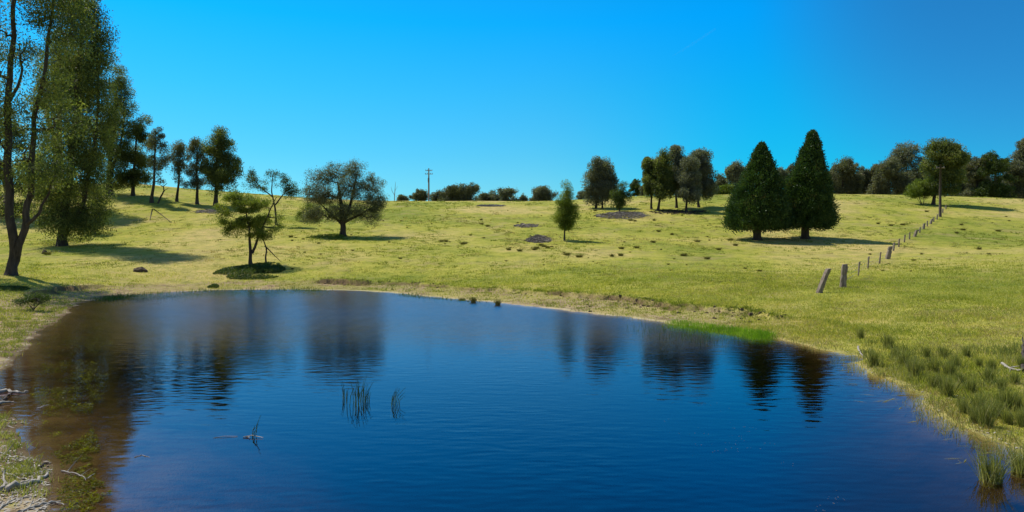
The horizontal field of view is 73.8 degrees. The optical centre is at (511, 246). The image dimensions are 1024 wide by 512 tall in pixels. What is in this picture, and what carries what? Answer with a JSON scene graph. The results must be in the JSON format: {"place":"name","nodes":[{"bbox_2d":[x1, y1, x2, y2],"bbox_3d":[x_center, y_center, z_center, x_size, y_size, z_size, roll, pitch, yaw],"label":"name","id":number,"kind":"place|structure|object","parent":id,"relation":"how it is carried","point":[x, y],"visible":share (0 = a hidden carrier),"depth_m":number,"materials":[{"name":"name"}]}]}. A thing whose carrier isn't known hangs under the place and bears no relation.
{"place":"outdoors","nodes":[
{"label":"outdoors","id":0,"kind":"place"},
{"bbox_2d":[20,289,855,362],"bbox_3d":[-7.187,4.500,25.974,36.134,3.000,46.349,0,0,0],"label":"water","id":1,"kind":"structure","parent":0,"point":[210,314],"depth_m":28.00,"materials":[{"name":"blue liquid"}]},
{"bbox_2d":[30,308,112,511],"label":"water weed","id":2,"kind":"object","parent":1,"relation":"in","point":[87,439],"visible":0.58,"depth_m":10.93,"materials":[{"name":"green plant"}]},
{"bbox_2d":[89,286,332,301],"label":"water grass","id":3,"kind":"structure","parent":1,"relation":"in","point":[109,297],"depth_m":42.98,"materials":[{"name":"green plant"}]},
{"bbox_2d":[346,376,366,419],"bbox_3d":[-2.960,2.883,13.056,0.314,0.736,0.562,0,0,9],"label":"reed","id":4,"kind":"object","parent":1,"relation":"in","point":[358,407],"visible":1,"depth_m":12.98,"materials":[{"name":"green plant"}]},
{"bbox_2d":[363,383,372,415],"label":"reed","id":5,"kind":"object","parent":1,"relation":"in","point":[366,395],"visible":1,"depth_m":13.18,"materials":[{"name":"green plant"}]},
{"bbox_2d":[390,387,405,418],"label":"reed","id":6,"kind":"object","parent":1,"relation":"in","point":[394,406],"visible":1,"depth_m":12.91,"materials":[{"name":"green plant"}]},
{"bbox_2d":[394,289,491,305],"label":"water grass","id":7,"kind":"structure","parent":1,"relation":"in","point":[408,294],"depth_m":40.05,"materials":[{"name":"green plant"}]},
{"bbox_2d":[626,320,746,351],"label":"water grass","id":8,"kind":"structure","parent":1,"relation":"in","point":[691,337],"depth_m":22.75,"materials":[{"name":"green plant"}]},
{"bbox_2d":[800,346,1022,463],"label":"floating grass","id":9,"kind":"structure","parent":1,"relation":"on","point":[935,426],"depth_m":11.34,"materials":[{"name":"green plant"}]},
{"bbox_2d":[962,441,1019,489],"bbox_3d":[6.161,2.789,8.742,0.714,0.545,0.741,0,0,-19],"label":"rush clump","id":10,"kind":"object","parent":1,"relation":"on","point":[993,477],"visible":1,"depth_m":8.69,"materials":[{"name":"green plant"}]},
{"bbox_2d":[994,443,1023,478],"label":"rush clump","id":11,"kind":"object","parent":1,"relation":"on","point":[1016,471],"visible":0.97,"depth_m":9.04,"materials":[{"name":"green plant"}]},
{"bbox_2d":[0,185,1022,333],"bbox_3d":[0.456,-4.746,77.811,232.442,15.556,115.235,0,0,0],"label":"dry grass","id":12,"kind":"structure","parent":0,"point":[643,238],"depth_m":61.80,"materials":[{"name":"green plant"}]},
{"bbox_2d":[0,183,1023,511],"bbox_3d":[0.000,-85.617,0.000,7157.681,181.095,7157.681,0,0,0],"label":"ground","id":13,"kind":"structure","parent":0,"point":[598,423],"depth_m":18.80,"materials":[{"name":"green plant"}]},
{"bbox_2d":[0,388,27,393],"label":"driftwood stick","id":14,"kind":"object","parent":13,"relation":"on","point":[9,391],"visible":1,"depth_m":13.99,"materials":[{"name":"wood"}]},
{"bbox_2d":[0,285,30,291],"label":"shrub","id":15,"kind":"object","parent":13,"relation":"on","point":[13,287],"visible":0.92,"depth_m":39.60,"materials":[{"name":"green plant"}]},
{"bbox_2d":[0,98,42,217],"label":"gum tree","id":16,"kind":"object","parent":13,"relation":"on","point":[17,134],"visible":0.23,"depth_m":91.53,"materials":[{"name":"green plant"}]},
{"bbox_2d":[0,472,48,491],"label":"driftwood stick","id":17,"kind":"object","parent":13,"relation":"on","point":[8,487],"visible":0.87,"depth_m":8.34,"materials":[{"name":"wood"}]},
{"bbox_2d":[0,315,56,511],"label":"dry litter","id":18,"kind":"object","parent":13,"relation":"on","point":[17,499],"visible":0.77,"depth_m":8.22,"materials":[{"name":"plant"}]},
{"bbox_2d":[11,291,54,310],"bbox_3d":[-21.535,2.500,30.752,1.622,1.108,1.553,0,0,0],"label":"shrub","id":19,"kind":"object","parent":13,"relation":"on","point":[27,298],"visible":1,"depth_m":30.53,"materials":[{"name":"green plant"}]},
{"bbox_2d":[17,501,60,511],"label":"driftwood stick","id":20,"kind":"object","parent":13,"relation":"on","point":[30,506],"visible":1,"depth_m":7.78,"materials":[{"name":"wood"}]},
{"bbox_2d":[0,284,84,498],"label":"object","id":21,"kind":"structure","parent":13,"relation":"on","point":[14,335],"depth_m":11.67,"materials":[{"name":"green plant"}]},
{"bbox_2d":[0,0,105,275],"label":"gum tree","id":22,"kind":"object","parent":13,"relation":"on","point":[16,241],"visible":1,"depth_m":45.39,"materials":[{"name":"green plant"}]},
{"bbox_2d":[28,237,92,245],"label":"shrub","id":23,"kind":"object","parent":13,"relation":"on","point":[50,241],"visible":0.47,"depth_m":73.07,"materials":[{"name":"green plant"}]},
{"bbox_2d":[21,28,105,209],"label":"gum tree","id":24,"kind":"object","parent":13,"relation":"on","point":[36,92],"visible":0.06,"depth_m":97.17,"materials":[{"name":"green plant"}]},
{"bbox_2d":[12,0,128,245],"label":"gum tree","id":25,"kind":"object","parent":13,"relation":"on","point":[83,218],"visible":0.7,"depth_m":69.48,"materials":[{"name":"green plant"}]},
{"bbox_2d":[96,64,139,195],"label":"gum tree","id":26,"kind":"object","parent":13,"relation":"on","point":[116,165],"visible":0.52,"depth_m":109.85,"materials":[{"name":"green plant"}]},
{"bbox_2d":[115,113,156,195],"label":"gum tree","id":27,"kind":"object","parent":13,"relation":"on","point":[137,158],"visible":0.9,"depth_m":110.17,"materials":[{"name":"green plant"}]},
{"bbox_2d":[142,126,171,202],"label":"gum tree","id":28,"kind":"object","parent":13,"relation":"on","point":[154,139],"visible":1,"depth_m":103.65,"materials":[{"name":"green plant"}]},
{"bbox_2d":[165,139,192,201],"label":"gum tree","id":29,"kind":"object","parent":13,"relation":"on","point":[177,148],"visible":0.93,"depth_m":106.40,"materials":[{"name":"green plant"}]},
{"bbox_2d":[181,135,209,203],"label":"gum tree","id":30,"kind":"object","parent":13,"relation":"on","point":[192,168],"visible":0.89,"depth_m":105.10,"materials":[{"name":"green plant"}]},
{"bbox_2d":[195,124,244,205],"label":"gum tree","id":31,"kind":"object","parent":13,"relation":"on","point":[225,168],"visible":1,"depth_m":104.68,"materials":[{"name":"green plant"}]},
{"bbox_2d":[212,262,284,279],"bbox_3d":[-20.758,1.900,54.629,5.398,1.331,6.036,0,0,0],"label":"shrub","id":32,"kind":"object","parent":13,"relation":"on","point":[250,270],"visible":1,"depth_m":53.86,"materials":[{"name":"green plant"}]},
{"bbox_2d":[213,190,287,263],"bbox_3d":[-21.902,-1.551,57.072,6.287,6.450,3.247,0,0,16],"label":"wattle tree","id":33,"kind":"object","parent":13,"relation":"on","point":[239,203],"visible":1,"depth_m":56.85,"materials":[{"name":"green plant"}]},
{"bbox_2d":[241,166,301,223],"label":"wattle tree","id":34,"kind":"object","parent":13,"relation":"on","point":[289,190],"visible":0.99,"depth_m":88.86,"materials":[{"name":"green plant"}]},
{"bbox_2d":[294,201,311,219],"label":"shrub","id":35,"kind":"object","parent":13,"relation":"on","point":[299,213],"visible":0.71,"depth_m":93.62,"materials":[{"name":"green plant"}]},
{"bbox_2d":[305,233,348,239],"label":"grass tuft","id":36,"kind":"object","parent":13,"relation":"on","point":[333,236],"visible":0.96,"depth_m":77.77,"materials":[{"name":"green plant"}]},
{"bbox_2d":[296,158,389,235],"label":"round tree","id":37,"kind":"object","parent":13,"relation":"on","point":[318,213],"visible":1,"depth_m":79.14,"materials":[{"name":"green plant"}]},
{"bbox_2d":[408,188,427,200],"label":"gum tree","id":38,"kind":"object","parent":13,"relation":"on","point":[420,195],"visible":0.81,"depth_m":189.18,"materials":[{"name":"green plant"}]},
{"bbox_2d":[430,189,443,200],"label":"gum tree","id":39,"kind":"object","parent":13,"relation":"on","point":[436,195],"visible":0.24,"depth_m":189.10,"materials":[{"name":"green plant"}]},
{"bbox_2d":[437,182,463,200],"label":"gum tree","id":40,"kind":"object","parent":13,"relation":"on","point":[452,192],"visible":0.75,"depth_m":184.22,"materials":[{"name":"green plant"}]},
{"bbox_2d":[457,182,479,200],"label":"gum tree","id":41,"kind":"object","parent":13,"relation":"on","point":[469,191],"visible":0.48,"depth_m":184.06,"materials":[{"name":"green plant"}]},
{"bbox_2d":[477,191,495,200],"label":"gum tree","id":42,"kind":"object","parent":13,"relation":"on","point":[484,196],"visible":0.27,"depth_m":189.60,"materials":[{"name":"green plant"}]},
{"bbox_2d":[473,189,518,200],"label":"gum tree","id":43,"kind":"object","parent":13,"relation":"on","point":[494,194],"visible":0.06,"depth_m":194.27,"materials":[{"name":"green plant"}]},
{"bbox_2d":[497,186,520,200],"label":"gum tree","id":44,"kind":"object","parent":13,"relation":"on","point":[507,192],"visible":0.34,"depth_m":184.05,"materials":[{"name":"green plant"}]},
{"bbox_2d":[513,222,538,227],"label":"branch heap","id":45,"kind":"object","parent":13,"relation":"on","point":[523,225],"visible":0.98,"depth_m":88.74,"materials":[{"name":"grey plant"}]},
{"bbox_2d":[525,234,551,242],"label":"branch heap","id":46,"kind":"object","parent":13,"relation":"on","point":[537,238],"visible":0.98,"depth_m":73.68,"materials":[{"name":"grey plant"}]},
{"bbox_2d":[528,185,558,200],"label":"gum tree","id":47,"kind":"object","parent":13,"relation":"on","point":[542,193],"visible":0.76,"depth_m":173.89,"materials":[{"name":"green plant"}]},
{"bbox_2d":[313,278,785,321],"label":"soil clods","id":48,"kind":"object","parent":13,"relation":"on","point":[751,313],"visible":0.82,"depth_m":31.79,"materials":[{"name":"soil"}]},
{"bbox_2d":[550,179,581,240],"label":"young conifer tree","id":49,"kind":"object","parent":13,"relation":"on","point":[565,217],"visible":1,"depth_m":74.23,"materials":[{"name":"green plant"}]},
{"bbox_2d":[304,276,842,324],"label":"bank tufts","id":50,"kind":"object","parent":13,"relation":"on","point":[672,303],"visible":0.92,"depth_m":32.84,"materials":[{"name":"green plant"}]},
{"bbox_2d":[580,155,619,208],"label":"gum tree","id":51,"kind":"object","parent":13,"relation":"on","point":[601,176],"visible":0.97,"depth_m":107.18,"materials":[{"name":"green plant"}]},
{"bbox_2d":[608,181,633,210],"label":"shrub","id":52,"kind":"object","parent":13,"relation":"on","point":[619,196],"visible":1,"depth_m":101.72,"materials":[{"name":"green plant"}]},
{"bbox_2d":[594,211,650,218],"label":"branch heap","id":53,"kind":"object","parent":13,"relation":"on","point":[623,214],"visible":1,"depth_m":96.92,"materials":[{"name":"grey plant"}]},
{"bbox_2d":[628,178,640,195],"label":"gum tree","id":54,"kind":"object","parent":13,"relation":"on","point":[634,185],"visible":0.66,"depth_m":184.37,"materials":[{"name":"green plant"}]},
{"bbox_2d":[641,156,655,208],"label":"gum tree","id":55,"kind":"object","parent":13,"relation":"on","point":[647,162],"visible":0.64,"depth_m":103.96,"materials":[{"name":"green plant"}]},
{"bbox_2d":[649,147,676,210],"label":"gum tree","id":56,"kind":"object","parent":13,"relation":"on","point":[663,183],"visible":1,"depth_m":102.44,"materials":[{"name":"green plant"}]},
{"bbox_2d":[666,144,686,207],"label":"gum tree","id":57,"kind":"object","parent":13,"relation":"on","point":[677,151],"visible":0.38,"depth_m":105.43,"materials":[{"name":"green plant"}]},
{"bbox_2d":[649,209,706,214],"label":"branch heap","id":58,"kind":"object","parent":13,"relation":"on","point":[669,211],"visible":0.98,"depth_m":100.29,"materials":[{"name":"plant"}]},
{"bbox_2d":[674,155,702,210],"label":"gum tree","id":59,"kind":"object","parent":13,"relation":"on","point":[688,179],"visible":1,"depth_m":100.57,"materials":[{"name":"green plant"}]},
{"bbox_2d":[687,146,720,206],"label":"gum tree","id":60,"kind":"object","parent":13,"relation":"on","point":[706,170],"visible":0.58,"depth_m":105.55,"materials":[{"name":"green plant"}]},
{"bbox_2d":[708,172,727,194],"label":"gum tree","id":61,"kind":"object","parent":13,"relation":"on","point":[721,180],"visible":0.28,"depth_m":174.18,"materials":[{"name":"green plant"}]},
{"bbox_2d":[662,317,780,344],"bbox_3d":[7.176,2.928,24.218,2.764,0.384,5.976,0,0,-25],"label":"sedge","id":62,"kind":"object","parent":13,"relation":"on","point":[760,334],"visible":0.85,"depth_m":23.52,"materials":[{"name":"green plant"}]},
{"bbox_2d":[713,183,733,194],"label":"shrub","id":63,"kind":"object","parent":13,"relation":"on","point":[726,189],"visible":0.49,"depth_m":140.25,"materials":[{"name":"green plant"}]},
{"bbox_2d":[724,159,745,185],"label":"gum tree","id":64,"kind":"object","parent":13,"relation":"on","point":[733,171],"visible":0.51,"depth_m":164.34,"materials":[{"name":"green plant"}]},
{"bbox_2d":[720,140,797,239],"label":"cypress tree","id":65,"kind":"object","parent":13,"relation":"on","point":[759,190],"visible":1,"depth_m":73.74,"materials":[{"name":"green plant"}]},
{"bbox_2d":[782,129,843,238],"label":"cypress tree","id":66,"kind":"object","parent":13,"relation":"on","point":[809,187],"visible":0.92,"depth_m":74.92,"materials":[{"name":"green plant"}]},
{"bbox_2d":[607,311,1023,468],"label":"bank grass","id":67,"kind":"structure","parent":13,"relation":"on","point":[927,406],"depth_m":12.21,"materials":[{"name":"green plant"}]},
{"bbox_2d":[816,268,830,292],"bbox_3d":[14.736,1.752,32.306,0.725,1.416,0.303,0,0,0],"label":"fence post","id":68,"kind":"object","parent":13,"relation":"on","point":[822,283],"visible":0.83,"depth_m":32.21,"materials":[{"name":"wood"}]},
{"bbox_2d":[829,155,865,193],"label":"gum tree","id":69,"kind":"object","parent":13,"relation":"on","point":[845,170],"visible":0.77,"depth_m":163.79,"materials":[{"name":"green plant"}]},
{"bbox_2d":[856,166,872,193],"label":"gum tree","id":70,"kind":"object","parent":13,"relation":"on","point":[864,171],"visible":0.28,"depth_m":169.05,"materials":[{"name":"green plant"}]},
{"bbox_2d":[862,347,882,366],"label":"rush clump","id":71,"kind":"object","parent":13,"relation":"on","point":[871,358],"visible":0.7,"depth_m":16.78,"materials":[{"name":"green plant"}]},
{"bbox_2d":[864,163,892,193],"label":"gum tree","id":72,"kind":"object","parent":13,"relation":"on","point":[871,171],"visible":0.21,"depth_m":169.22,"materials":[{"name":"green plant"}]},
{"bbox_2d":[879,332,897,347],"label":"rush clump","id":73,"kind":"object","parent":13,"relation":"on","point":[887,339],"visible":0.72,"depth_m":19.40,"materials":[{"name":"green plant"}]},
{"bbox_2d":[866,157,914,194],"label":"gum tree","id":74,"kind":"object","parent":13,"relation":"on","point":[889,171],"visible":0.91,"depth_m":154.06,"materials":[{"name":"green plant"}]},
{"bbox_2d":[839,205,946,287],"bbox_3d":[41.162,-2.072,70.349,2.008,8.767,87.329,0,0,35],"label":"wire fence","id":75,"kind":"object","parent":13,"relation":"on","point":[843,277],"visible":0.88,"depth_m":52.56,"materials":[{"name":"metal"}]},
{"bbox_2d":[894,345,916,364],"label":"rush clump","id":76,"kind":"object","parent":13,"relation":"on","point":[905,356],"visible":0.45,"depth_m":16.69,"materials":[{"name":"green plant"}]},
{"bbox_2d":[879,140,941,194],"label":"gum tree","id":77,"kind":"object","parent":13,"relation":"on","point":[905,155],"visible":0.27,"depth_m":159.38,"materials":[{"name":"green plant"}]},
{"bbox_2d":[902,354,924,376],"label":"rush clump","id":78,"kind":"object","parent":13,"relation":"on","point":[913,368],"visible":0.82,"depth_m":15.36,"materials":[{"name":"green plant"}]},
{"bbox_2d":[903,176,935,204],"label":"shrub","id":79,"kind":"object","parent":13,"relation":"on","point":[916,189],"visible":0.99,"depth_m":110.69,"materials":[{"name":"green plant"}]},
{"bbox_2d":[919,344,935,356],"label":"rush clump","id":80,"kind":"object","parent":13,"relation":"on","point":[926,351],"visible":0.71,"depth_m":17.56,"materials":[{"name":"green plant"}]},
{"bbox_2d":[922,354,944,372],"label":"rush clump","id":81,"kind":"object","parent":13,"relation":"on","point":[934,363],"visible":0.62,"depth_m":15.56,"materials":[{"name":"green plant"}]},
{"bbox_2d":[922,370,945,387],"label":"rush clump","id":82,"kind":"object","parent":13,"relation":"on","point":[930,381],"visible":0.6,"depth_m":14.27,"materials":[{"name":"green plant"}]},
{"bbox_2d":[936,164,944,216],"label":"power pole","id":83,"kind":"object","parent":13,"relation":"on","point":[940,167],"visible":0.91,"depth_m":96.50,"materials":[{"name":"brown wood"}]},
{"bbox_2d":[858,330,1023,418],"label":"rush stubble","id":84,"kind":"object","parent":13,"relation":"on","point":[1003,350],"visible":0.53,"depth_m":16.20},
{"bbox_2d":[933,343,955,358],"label":"rush clump","id":85,"kind":"object","parent":13,"relation":"on","point":[943,350],"visible":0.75,"depth_m":17.36,"materials":[{"name":"green plant"}]},
{"bbox_2d":[917,136,973,204],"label":"gum tree","id":86,"kind":"object","parent":13,"relation":"on","point":[950,156],"visible":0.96,"depth_m":110.07,"materials":[{"name":"green plant"}]},
{"bbox_2d":[931,373,962,396],"bbox_3d":[8.629,2.730,13.487,0.592,0.515,0.609,0,0,-18],"label":"rush clump","id":87,"kind":"object","parent":13,"relation":"on","point":[947,389],"visible":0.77,"depth_m":13.46,"materials":[{"name":"green plant"}]},
{"bbox_2d":[940,357,956,376],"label":"rush clump","id":88,"kind":"object","parent":13,"relation":"on","point":[950,367],"visible":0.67,"depth_m":15.18,"materials":[{"name":"green plant"}]},
{"bbox_2d":[943,352,964,367],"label":"rush clump","id":89,"kind":"object","parent":13,"relation":"on","point":[956,361],"visible":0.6,"depth_m":16.06,"materials":[{"name":"green plant"}]},
{"bbox_2d":[954,397,974,413],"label":"rush clump","id":90,"kind":"object","parent":13,"relation":"on","point":[961,406],"visible":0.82,"depth_m":12.08,"materials":[{"name":"green plant"}]},
{"bbox_2d":[959,344,974,357],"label":"rush clump","id":91,"kind":"object","parent":13,"relation":"on","point":[966,351],"visible":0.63,"depth_m":17.16,"materials":[{"name":"green plant"}]},
{"bbox_2d":[961,401,979,423],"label":"rush clump","id":92,"kind":"object","parent":13,"relation":"on","point":[972,419],"visible":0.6,"depth_m":11.48,"materials":[{"name":"green plant"}]},
{"bbox_2d":[960,376,982,391],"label":"rush clump","id":93,"kind":"object","parent":13,"relation":"on","point":[971,385],"visible":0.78,"depth_m":13.68,"materials":[{"name":"green plant"}]},
{"bbox_2d":[963,390,990,407],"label":"rush clump","id":94,"kind":"object","parent":13,"relation":"on","point":[976,399],"visible":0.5,"depth_m":12.31,"materials":[{"name":"green plant"}]},
{"bbox_2d":[959,156,998,196],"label":"gum tree","id":95,"kind":"object","parent":13,"relation":"on","point":[972,166],"visible":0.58,"depth_m":159.08,"materials":[{"name":"green plant"}]},
{"bbox_2d":[970,398,1004,428],"bbox_3d":[7.801,2.725,11.214,0.554,0.529,0.490,0,0,35],"label":"rush clump","id":96,"kind":"object","parent":13,"relation":"on","point":[983,415],"visible":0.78,"depth_m":11.17,"materials":[{"name":"green plant"}]},
{"bbox_2d":[976,365,1001,381],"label":"rush clump","id":97,"kind":"object","parent":13,"relation":"on","point":[986,373],"visible":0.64,"depth_m":14.38,"materials":[{"name":"green plant"}]},
{"bbox_2d":[968,149,1020,198],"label":"gum tree","id":98,"kind":"object","parent":13,"relation":"on","point":[995,166],"visible":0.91,"depth_m":157.16,"materials":[{"name":"green plant"}]},
{"bbox_2d":[984,396,1008,418],"bbox_3d":[8.286,2.759,11.711,0.447,0.395,0.460,0,0,-12],"label":"rush clump","id":99,"kind":"object","parent":13,"relation":"on","point":[999,406],"visible":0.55,"depth_m":11.67,"materials":[{"name":"green plant"}]},
{"bbox_2d":[989,375,1011,389],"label":"rush clump","id":100,"kind":"object","parent":13,"relation":"on","point":[1002,383],"visible":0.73,"depth_m":13.69,"materials":[{"name":"green plant"}]},
{"bbox_2d":[996,407,1017,424],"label":"rush clump","id":101,"kind":"object","parent":13,"relation":"on","point":[1005,416],"visible":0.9,"depth_m":11.28,"materials":[{"name":"green plant"}]},
{"bbox_2d":[994,382,1022,409],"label":"rush clump","id":102,"kind":"object","parent":13,"relation":"on","point":[1005,397],"visible":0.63,"depth_m":12.15,"materials":[{"name":"green plant"}]},
{"bbox_2d":[1000,159,1023,198],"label":"gum tree","id":103,"kind":"object","parent":13,"relation":"on","point":[1017,170],"visible":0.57,"depth_m":160.86,"materials":[{"name":"green plant"}]},
{"bbox_2d":[1004,369,1021,384],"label":"rush clump","id":104,"kind":"object","parent":13,"relation":"on","point":[1015,378],"visible":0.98,"depth_m":14.17,"materials":[{"name":"green plant"}]},
{"bbox_2d":[1007,137,1023,180],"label":"gum tree","id":105,"kind":"object","parent":13,"relation":"on","point":[1018,152],"visible":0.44,"depth_m":164.77,"materials":[{"name":"green plant"}]},
{"bbox_2d":[1007,406,1023,427],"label":"rush clump","id":106,"kind":"object","parent":13,"relation":"on","point":[1020,416],"visible":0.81,"depth_m":11.10,"materials":[{"name":"green plant"}]},
{"bbox_2d":[0,186,1023,330],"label":"tufted grass","id":107,"kind":"structure","parent":0,"point":[437,260],"depth_m":65.46,"materials":[{"name":"green plant"}]},
{"bbox_2d":[0,0,1023,200],"label":"sky","id":108,"kind":"structure","parent":0,"point":[523,95],"materials":[{"name":"blue"}]},
{"bbox_2d":[702,304,1023,450],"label":"tufted grass","id":109,"kind":"structure","parent":0,"point":[919,390],"depth_m":19.08,"materials":[{"name":"green plant"}]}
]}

